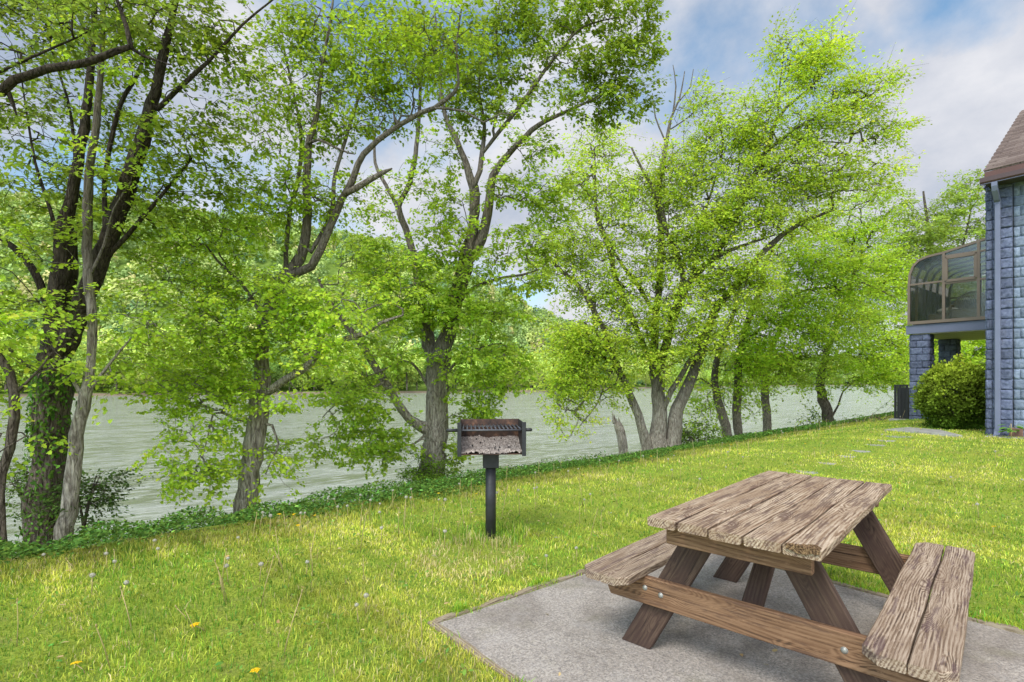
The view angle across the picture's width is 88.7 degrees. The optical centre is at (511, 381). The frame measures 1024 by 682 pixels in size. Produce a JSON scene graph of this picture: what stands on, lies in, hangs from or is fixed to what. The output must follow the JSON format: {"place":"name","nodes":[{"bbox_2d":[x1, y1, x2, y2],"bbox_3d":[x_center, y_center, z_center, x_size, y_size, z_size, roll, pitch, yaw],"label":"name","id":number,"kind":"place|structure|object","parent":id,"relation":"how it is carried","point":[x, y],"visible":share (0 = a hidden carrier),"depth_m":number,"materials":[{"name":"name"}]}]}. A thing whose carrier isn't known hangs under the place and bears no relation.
{"place":"outdoors","nodes":[
{"label":"outdoors","id":0,"kind":"place"},
{"bbox_2d":[0,385,893,556],"bbox_3d":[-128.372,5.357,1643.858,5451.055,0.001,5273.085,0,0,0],"label":"river","id":1,"kind":"structure","parent":0,"point":[123,440],"depth_m":50.56,"materials":[{"name":"liquid"}]},
{"bbox_2d":[0,204,908,396],"bbox_3d":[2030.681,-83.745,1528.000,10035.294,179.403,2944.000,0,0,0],"label":"hills","id":2,"kind":"structure","parent":0,"point":[333,270],"depth_m":376.42,"materials":[{"name":"green plant"}]},
{"bbox_2d":[0,337,30,392],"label":"riverbank tree","id":3,"kind":"object","parent":2,"relation":"on","point":[1,380],"visible":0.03,"depth_m":201.31,"materials":[{"name":"green plant"}]},
{"bbox_2d":[0,353,34,380],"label":"riverbank tree","id":4,"kind":"object","parent":2,"relation":"on","point":[29,375],"visible":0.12,"depth_m":192.60,"materials":[{"name":"green plant"}]},
{"bbox_2d":[0,334,38,391],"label":"riverbank tree","id":5,"kind":"object","parent":2,"relation":"on","point":[14,369],"visible":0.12,"depth_m":194.20,"materials":[{"name":"green plant"}]},
{"bbox_2d":[0,340,39,391],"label":"riverbank tree","id":6,"kind":"object","parent":2,"relation":"on","point":[26,361],"visible":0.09,"depth_m":196.16,"materials":[{"name":"green plant"}]},
{"bbox_2d":[0,333,81,384],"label":"riverbank tree","id":7,"kind":"object","parent":2,"relation":"on","point":[16,340],"visible":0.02,"depth_m":207.03,"materials":[{"name":"green plant"}]},
{"bbox_2d":[18,335,86,384],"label":"riverbank tree","id":8,"kind":"object","parent":2,"relation":"on","point":[85,337],"visible":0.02,"depth_m":220.97,"materials":[{"name":"green plant"}]},
{"bbox_2d":[33,341,86,391],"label":"riverbank tree","id":9,"kind":"object","parent":2,"relation":"on","point":[80,351],"visible":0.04,"depth_m":211.97,"materials":[{"name":"green plant"}]},
{"bbox_2d":[72,350,109,391],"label":"riverbank tree","id":10,"kind":"object","parent":2,"relation":"on","point":[78,357],"visible":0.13,"depth_m":207.39,"materials":[{"name":"green plant"}]},
{"bbox_2d":[97,350,121,391],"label":"riverbank tree","id":11,"kind":"object","parent":2,"relation":"on","point":[102,388],"visible":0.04,"depth_m":218.97,"materials":[{"name":"green plant"}]},
{"bbox_2d":[75,347,146,393],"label":"riverbank tree","id":12,"kind":"object","parent":2,"relation":"on","point":[97,369],"visible":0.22,"depth_m":206.06,"materials":[{"name":"green plant"}]},
{"bbox_2d":[85,328,162,386],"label":"riverbank tree","id":13,"kind":"object","parent":2,"relation":"on","point":[113,345],"visible":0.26,"depth_m":206.38,"materials":[{"name":"green plant"}]},
{"bbox_2d":[95,350,165,392],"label":"riverbank tree","id":14,"kind":"object","parent":2,"relation":"on","point":[126,379],"visible":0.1,"depth_m":204.75,"materials":[{"name":"green plant"}]},
{"bbox_2d":[114,348,165,387],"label":"riverbank tree","id":15,"kind":"object","parent":2,"relation":"on","point":[144,367],"visible":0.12,"depth_m":209.31,"materials":[{"name":"green plant"}]},
{"bbox_2d":[105,337,191,390],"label":"riverbank tree","id":16,"kind":"object","parent":2,"relation":"on","point":[143,380],"visible":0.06,"depth_m":208.15,"materials":[{"name":"green plant"}]},
{"bbox_2d":[144,328,211,386],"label":"riverbank tree","id":17,"kind":"object","parent":2,"relation":"on","point":[172,347],"visible":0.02,"depth_m":223.02,"materials":[{"name":"green plant"}]},
{"bbox_2d":[150,324,234,384],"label":"riverbank tree","id":18,"kind":"object","parent":2,"relation":"on","point":[187,360],"visible":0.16,"depth_m":213.64,"materials":[{"name":"green plant"}]},
{"bbox_2d":[188,330,253,391],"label":"riverbank tree","id":19,"kind":"object","parent":2,"relation":"on","point":[214,357],"visible":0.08,"depth_m":222.78,"materials":[{"name":"green plant"}]},
{"bbox_2d":[208,340,269,390],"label":"riverbank tree","id":20,"kind":"object","parent":2,"relation":"on","point":[244,364],"visible":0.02,"depth_m":226.36,"materials":[{"name":"green plant"}]},
{"bbox_2d":[237,339,289,386],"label":"riverbank tree","id":21,"kind":"object","parent":2,"relation":"on","point":[274,366],"visible":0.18,"depth_m":225.32,"materials":[{"name":"green plant"}]},
{"bbox_2d":[269,337,296,384],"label":"riverbank tree","id":22,"kind":"object","parent":2,"relation":"on","point":[272,382],"visible":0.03,"depth_m":242.81,"materials":[{"name":"green plant"}]},
{"bbox_2d":[271,344,301,390],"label":"riverbank tree","id":23,"kind":"object","parent":2,"relation":"on","point":[291,362],"visible":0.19,"depth_m":236.71,"materials":[{"name":"green plant"}]},
{"bbox_2d":[282,350,322,390],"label":"riverbank tree","id":24,"kind":"object","parent":2,"relation":"on","point":[299,381],"visible":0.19,"depth_m":241.31,"materials":[{"name":"green plant"}]},
{"bbox_2d":[287,341,348,390],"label":"riverbank tree","id":25,"kind":"object","parent":2,"relation":"on","point":[304,356],"visible":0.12,"depth_m":245.96,"materials":[{"name":"green plant"}]},
{"bbox_2d":[309,356,333,390],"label":"riverbank tree","id":26,"kind":"object","parent":2,"relation":"on","point":[321,377],"visible":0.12,"depth_m":244.53,"materials":[{"name":"green plant"}]},
{"bbox_2d":[321,331,366,388],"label":"riverbank tree","id":27,"kind":"object","parent":2,"relation":"on","point":[341,366],"visible":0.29,"depth_m":237.16,"materials":[{"name":"green plant"}]},
{"bbox_2d":[343,345,388,391],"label":"riverbank tree","id":28,"kind":"object","parent":2,"relation":"on","point":[370,370],"visible":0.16,"depth_m":246.83,"materials":[{"name":"green plant"}]},
{"bbox_2d":[365,354,411,385],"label":"riverbank tree","id":29,"kind":"object","parent":2,"relation":"on","point":[395,381],"visible":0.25,"depth_m":262.21,"materials":[{"name":"green plant"}]},
{"bbox_2d":[372,346,407,389],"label":"riverbank tree","id":30,"kind":"object","parent":2,"relation":"on","point":[389,368],"visible":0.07,"depth_m":253.59,"materials":[{"name":"green plant"}]},
{"bbox_2d":[383,338,425,389],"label":"riverbank tree","id":31,"kind":"object","parent":2,"relation":"on","point":[418,363],"visible":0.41,"depth_m":257.36,"materials":[{"name":"green plant"}]},
{"bbox_2d":[408,343,427,389],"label":"riverbank tree","id":32,"kind":"object","parent":2,"relation":"on","point":[416,384],"visible":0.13,"depth_m":273.48,"materials":[{"name":"green plant"}]},
{"bbox_2d":[404,354,451,384],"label":"riverbank tree","id":33,"kind":"object","parent":2,"relation":"on","point":[418,376],"visible":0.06,"depth_m":262.53,"materials":[{"name":"green plant"}]},
{"bbox_2d":[447,369,484,389],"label":"riverbank tree","id":34,"kind":"object","parent":2,"relation":"on","point":[450,388],"visible":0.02,"depth_m":283.59,"materials":[{"name":"green plant"}]},
{"bbox_2d":[451,358,484,389],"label":"riverbank tree","id":35,"kind":"object","parent":2,"relation":"on","point":[468,365],"visible":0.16,"depth_m":271.63,"materials":[{"name":"green plant"}]},
{"bbox_2d":[481,340,500,384],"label":"riverbank tree","id":36,"kind":"object","parent":2,"relation":"on","point":[486,364],"visible":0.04,"depth_m":290.92,"materials":[{"name":"green plant"}]},
{"bbox_2d":[0,189,985,389],"bbox_3d":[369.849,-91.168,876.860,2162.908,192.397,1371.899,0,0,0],"label":"hillside woodland","id":37,"kind":"object","parent":2,"relation":"on","point":[526,333],"visible":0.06,"depth_m":388.51,"materials":[{"name":"green plant"}]},
{"bbox_2d":[478,336,512,386],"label":"riverbank tree","id":38,"kind":"object","parent":2,"relation":"on","point":[493,357],"visible":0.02,"depth_m":291.80,"materials":[{"name":"green plant"}]},
{"bbox_2d":[480,349,524,388],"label":"riverbank tree","id":39,"kind":"object","parent":2,"relation":"on","point":[510,374],"visible":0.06,"depth_m":292.64,"materials":[{"name":"green plant"}]},
{"bbox_2d":[520,352,551,387],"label":"riverbank tree","id":40,"kind":"object","parent":2,"relation":"on","point":[534,368],"visible":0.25,"depth_m":292.91,"materials":[{"name":"green plant"}]},
{"bbox_2d":[519,352,557,387],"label":"riverbank tree","id":41,"kind":"object","parent":2,"relation":"on","point":[542,369],"visible":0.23,"depth_m":295.44,"materials":[{"name":"green plant"}]},
{"bbox_2d":[539,351,571,385],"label":"riverbank tree","id":42,"kind":"object","parent":2,"relation":"on","point":[551,366],"visible":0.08,"depth_m":309.54,"materials":[{"name":"green plant"}]},
{"bbox_2d":[594,355,611,386],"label":"riverbank tree","id":43,"kind":"object","parent":2,"relation":"on","point":[603,370],"visible":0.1,"depth_m":388.11,"materials":[{"name":"green plant"}]},
{"bbox_2d":[604,359,626,383],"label":"riverbank tree","id":44,"kind":"object","parent":2,"relation":"on","point":[621,363],"visible":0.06,"depth_m":407.60,"materials":[{"name":"green plant"}]},
{"bbox_2d":[614,362,643,383],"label":"riverbank tree","id":45,"kind":"object","parent":2,"relation":"on","point":[637,380],"visible":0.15,"depth_m":428.80,"materials":[{"name":"green plant"}]},
{"bbox_2d":[632,361,671,386],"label":"riverbank tree","id":46,"kind":"object","parent":2,"relation":"on","point":[645,381],"visible":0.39,"depth_m":451.87,"materials":[{"name":"green plant"}]},
{"bbox_2d":[669,365,687,386],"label":"riverbank tree","id":47,"kind":"object","parent":2,"relation":"on","point":[679,370],"visible":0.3,"depth_m":509.71,"materials":[{"name":"green plant"}]},
{"bbox_2d":[702,371,710,385],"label":"riverbank tree","id":48,"kind":"object","parent":2,"relation":"on","point":[705,374],"visible":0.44,"depth_m":555.10,"materials":[{"name":"green plant"}]},
{"bbox_2d":[704,368,722,377],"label":"riverbank tree","id":49,"kind":"object","parent":2,"relation":"on","point":[709,372],"visible":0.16,"depth_m":582.12,"materials":[{"name":"green plant"}]},
{"bbox_2d":[0,415,1023,681],"bbox_3d":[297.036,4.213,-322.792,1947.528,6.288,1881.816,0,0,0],"label":"ground","id":50,"kind":"structure","parent":0,"point":[870,461],"depth_m":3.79,"materials":[{"name":"green plant"}]},
{"bbox_2d":[16,598,18,646],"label":"dandelion","id":51,"kind":"object","parent":50,"relation":"on","point":[18,623],"visible":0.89,"depth_m":2.69,"materials":[{"name":"plant"}]},
{"bbox_2d":[0,279,95,558],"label":"maple tree","id":52,"kind":"object","parent":50,"relation":"on","point":[13,392],"visible":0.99,"depth_m":6.20,"materials":[{"name":"green plant"}]},
{"bbox_2d":[5,460,102,535],"bbox_3d":[-7.037,2.171,7.497,1.293,2.192,1.524,0,0,0],"label":"shrub","id":53,"kind":"object","parent":50,"relation":"on","point":[16,484],"visible":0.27,"depth_m":7.43,"materials":[{"name":"green plant"}]},
{"bbox_2d":[70,661,84,673],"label":"dandelion","id":54,"kind":"object","parent":50,"relation":"on","point":[75,662],"visible":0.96,"depth_m":2.43,"materials":[{"name":"yellow plant"}]},
{"bbox_2d":[6,462,154,546],"bbox_3d":[-5.944,1.894,7.330,1.334,1.622,1.674,0,0,0],"label":"shrub","id":55,"kind":"object","parent":50,"relation":"on","point":[94,486],"visible":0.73,"depth_m":7.29,"materials":[{"name":"green plant"}]},
{"bbox_2d":[89,573,95,593],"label":"dandelion","id":56,"kind":"object","parent":50,"relation":"on","point":[92,575],"visible":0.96,"depth_m":3.30,"materials":[{"name":"beige plant"}]},
{"bbox_2d":[0,0,194,543],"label":"maple tree","id":57,"kind":"object","parent":50,"relation":"on","point":[65,521],"visible":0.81,"depth_m":6.85,"materials":[{"name":"green plant"}]},
{"bbox_2d":[95,624,110,671],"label":"dandelion","id":58,"kind":"object","parent":50,"relation":"on","point":[103,646],"visible":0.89,"depth_m":2.39,"materials":[{"name":"beige plant"}]},
{"bbox_2d":[0,0,219,167],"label":"maple tree","id":59,"kind":"object","parent":50,"relation":"on","point":[9,84],"visible":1,"depth_m":5.63,"materials":[{"name":"green plant"}]},
{"bbox_2d":[118,580,128,602],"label":"dandelion","id":60,"kind":"object","parent":50,"relation":"on","point":[125,583],"visible":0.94,"depth_m":3.21,"materials":[{"name":"beige plant"}]},
{"bbox_2d":[120,586,131,630],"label":"dandelion","id":61,"kind":"object","parent":50,"relation":"on","point":[126,608],"visible":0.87,"depth_m":2.86,"materials":[{"name":"beige plant"}]},
{"bbox_2d":[0,0,288,545],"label":"maple tree","id":62,"kind":"object","parent":50,"relation":"on","point":[51,409],"visible":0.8,"depth_m":7.29,"materials":[{"name":"green plant"}]},
{"bbox_2d":[190,622,204,630],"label":"dandelion","id":63,"kind":"object","parent":50,"relation":"on","point":[195,624],"visible":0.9,"depth_m":2.82,"materials":[{"name":"yellow plant"}]},
{"bbox_2d":[214,559,226,599],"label":"dandelion","id":64,"kind":"object","parent":50,"relation":"on","point":[221,579],"visible":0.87,"depth_m":3.19,"materials":[{"name":"green plant"}]},
{"bbox_2d":[217,567,225,604],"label":"dandelion","id":65,"kind":"object","parent":50,"relation":"on","point":[222,585],"visible":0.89,"depth_m":3.17,"materials":[{"name":"plant"}]},
{"bbox_2d":[250,667,259,678],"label":"dandelion","id":66,"kind":"object","parent":50,"relation":"on","point":[257,669],"visible":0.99,"depth_m":2.35,"materials":[{"name":"yellow plant"}]},
{"bbox_2d":[260,555,273,606],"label":"dandelion","id":67,"kind":"object","parent":50,"relation":"on","point":[266,581],"visible":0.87,"depth_m":3.15,"materials":[{"name":"beige plant"}]},
{"bbox_2d":[283,589,302,654],"bbox_3d":[-1.094,1.207,2.611,0.096,0.335,0.009,0,0,-26],"label":"dandelion","id":68,"kind":"object","parent":50,"relation":"on","point":[292,620],"visible":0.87,"depth_m":2.61,"materials":[{"name":"plant"}]},
{"bbox_2d":[83,0,515,517],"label":"maple tree","id":69,"kind":"object","parent":50,"relation":"on","point":[254,446],"visible":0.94,"depth_m":7.95,"materials":[{"name":"green plant"}]},
{"bbox_2d":[389,440,460,488],"bbox_3d":[-1.855,2.112,11.384,1.763,1.660,1.418,0,0,-38],"label":"shrub","id":70,"kind":"object","parent":50,"relation":"on","point":[414,472],"visible":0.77,"depth_m":11.33,"materials":[{"name":"green plant"}]},
{"bbox_2d":[0,411,893,563],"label":"bank weeds","id":71,"kind":"object","parent":50,"relation":"on","point":[88,535],"visible":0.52,"depth_m":6.52,"materials":[{"name":"green plant"}]},
{"bbox_2d":[430,622,524,681],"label":"edging board","id":72,"kind":"object","parent":50,"relation":"on","point":[454,638],"visible":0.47,"depth_m":2.64,"materials":[{"name":"brown wood"}]},
{"bbox_2d":[288,0,677,483],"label":"maple tree","id":73,"kind":"object","parent":50,"relation":"on","point":[438,357],"visible":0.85,"depth_m":11.22,"materials":[{"name":"green plant"}]},
{"bbox_2d":[446,419,531,538],"bbox_3d":[-0.204,0.946,4.565,0.724,1.222,0.427,0,0,-5],"label":"charcoal grill","id":74,"kind":"object","parent":50,"relation":"on","point":[488,428],"visible":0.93,"depth_m":4.53,"materials":[{"name":"metal"}]},
{"bbox_2d":[461,435,521,453],"bbox_3d":[-0.186,0.538,4.567,0.515,0.119,0.406,0,0,-5],"label":"ash heap","id":75,"kind":"object","parent":74,"relation":"on","point":[479,444],"visible":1,"depth_m":4.56,"materials":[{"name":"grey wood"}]},
{"bbox_2d":[427,569,584,624],"bbox_3d":[0.480,1.385,3.703,2.440,0.103,0.055,0,0,-39],"label":"edging board","id":76,"kind":"object","parent":50,"relation":"on","point":[445,617],"visible":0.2,"depth_m":3.28,"materials":[{"name":"brown wood"}]},
{"bbox_2d":[39,449,1023,675],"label":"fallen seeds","id":77,"kind":"object","parent":50,"relation":"on","point":[278,621],"visible":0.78,"depth_m":3.97,"materials":[{"name":"brown plant"}]},
{"bbox_2d":[612,411,627,453],"bbox_3d":[3.933,2.402,19.000,0.606,2.727,0.339,0,0,0],"label":"tree stump","id":78,"kind":"object","parent":50,"relation":"on","point":[621,436],"visible":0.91,"depth_m":18.87,"materials":[{"name":"grey wood"}]},
{"bbox_2d":[681,401,727,444],"bbox_3d":[7.335,2.098,21.139,2.710,2.854,2.922,0,0,35],"label":"shrub","id":79,"kind":"object","parent":50,"relation":"on","point":[689,435],"visible":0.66,"depth_m":20.84,"materials":[{"name":"green plant"}]},
{"bbox_2d":[506,0,932,450],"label":"maple tree","id":80,"kind":"object","parent":50,"relation":"on","point":[662,433],"visible":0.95,"depth_m":18.98,"materials":[{"name":"green plant"}]},
{"bbox_2d":[650,278,807,439],"bbox_3d":[10.222,-0.620,25.084,7.189,9.504,4.670,0,0,0],"label":"maple tree","id":81,"kind":"object","parent":50,"relation":"on","point":[720,410],"visible":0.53,"depth_m":24.70,"materials":[{"name":"green plant"}]},
{"bbox_2d":[439,553,1023,681],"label":"patio slab","id":82,"kind":"structure","parent":50,"relation":"on","point":[577,633],"depth_m":2.72,"materials":[{"name":"concrete"}]},
{"bbox_2d":[585,471,974,681],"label":"picnic table","id":83,"kind":"object","parent":82,"relation":"on","point":[797,528],"visible":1,"depth_m":2.37,"materials":[{"name":"brown wood"}]},
{"bbox_2d":[442,557,1023,681],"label":"edge grass","id":84,"kind":"structure","parent":50,"relation":"on","point":[457,607],"depth_m":3.12,"materials":[{"name":"green plant"}]},
{"bbox_2d":[703,289,896,430],"bbox_3d":[15.291,-0.595,27.582,9.435,9.502,5.766,0,0,0],"label":"maple tree","id":85,"kind":"object","parent":50,"relation":"on","point":[766,416],"visible":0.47,"depth_m":26.79,"materials":[{"name":"green plant"}]},
{"bbox_2d":[694,211,907,434],"bbox_3d":[13.770,-2.217,25.099,9.921,12.573,5.234,0,0,0],"label":"maple tree","id":86,"kind":"object","parent":50,"relation":"on","point":[811,266],"visible":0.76,"depth_m":24.38,"materials":[{"name":"green plant"}]},
{"bbox_2d":[787,406,838,426],"bbox_3d":[16.551,2.822,28.869,2.827,3.082,3.159,0,0,-41],"label":"shrub","id":87,"kind":"object","parent":50,"relation":"on","point":[814,416],"visible":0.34,"depth_m":28.96,"materials":[{"name":"green plant"}]},
{"bbox_2d":[773,168,930,424],"bbox_3d":[20.032,-4.785,30.548,9.339,16.280,6.458,0,0,0],"label":"maple tree","id":88,"kind":"object","parent":50,"relation":"on","point":[874,357],"visible":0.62,"depth_m":30.05,"materials":[{"name":"green plant"}]},
{"bbox_2d":[842,415,875,422],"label":"shrub","id":89,"kind":"object","parent":50,"relation":"on","point":[849,421],"visible":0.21,"depth_m":19.02,"materials":[{"name":"green plant"}]},
{"bbox_2d":[851,399,893,421],"bbox_3d":[12.322,1.382,17.227,2.116,1.731,2.393,0,0,44],"label":"shrub","id":90,"kind":"object","parent":50,"relation":"on","point":[871,416],"visible":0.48,"depth_m":17.42,"materials":[{"name":"green plant"}]},
{"bbox_2d":[889,385,909,420],"bbox_3d":[12.351,0.671,16.485,1.250,1.183,0.466,0,0,-37],"label":"slatted screen","id":91,"kind":"object","parent":50,"relation":"on","point":[901,399],"visible":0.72,"depth_m":16.24,"materials":[{"name":"grey metal"}]},
{"bbox_2d":[776,568,1023,634],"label":"edging board","id":92,"kind":"object","parent":50,"relation":"on","point":[1011,628],"visible":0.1,"depth_m":2.96,"materials":[{"name":"brown wood"}]},
{"bbox_2d":[885,427,961,437],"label":"path","id":93,"kind":"structure","parent":50,"relation":"on","point":[927,431],"depth_m":11.27,"materials":[{"name":"grey concrete"}]},
{"bbox_2d":[870,166,985,392],"bbox_3d":[30.903,-6.691,37.772,13.491,17.987,6.371,0,0,-23],"label":"shade tree","id":94,"kind":"object","parent":50,"relation":"on","point":[940,232],"visible":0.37,"depth_m":37.23,"materials":[{"name":"green plant"}]},
{"bbox_2d":[880,316,985,406],"bbox_3d":[29.077,-1.005,33.721,9.937,8.188,5.661,0,0,-9],"label":"shade tree","id":95,"kind":"object","parent":50,"relation":"on","point":[968,349],"visible":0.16,"depth_m":33.23,"materials":[{"name":"green plant"}]},
{"bbox_2d":[909,353,985,429],"bbox_3d":[10.303,0.324,12.168,1.877,1.995,1.472,0,0,0],"label":"yew bush","id":96,"kind":"object","parent":50,"relation":"on","point":[965,402],"visible":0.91,"depth_m":11.88,"materials":[{"name":"green plant"}]},
{"bbox_2d":[906,110,1023,438],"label":"house","id":97,"kind":"structure","parent":50,"relation":"on","point":[974,290],"depth_m":10.72,"materials":[{"name":"blue stone"}]},
{"bbox_2d":[998,424,1023,436],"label":"seedling","id":98,"kind":"object","parent":50,"relation":"on","point":[1011,430],"visible":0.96,"depth_m":10.23,"materials":[{"name":"green plant"}]},
{"bbox_2d":[0,0,1023,357],"label":"sky","id":99,"kind":"structure","parent":0,"point":[971,87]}
]}

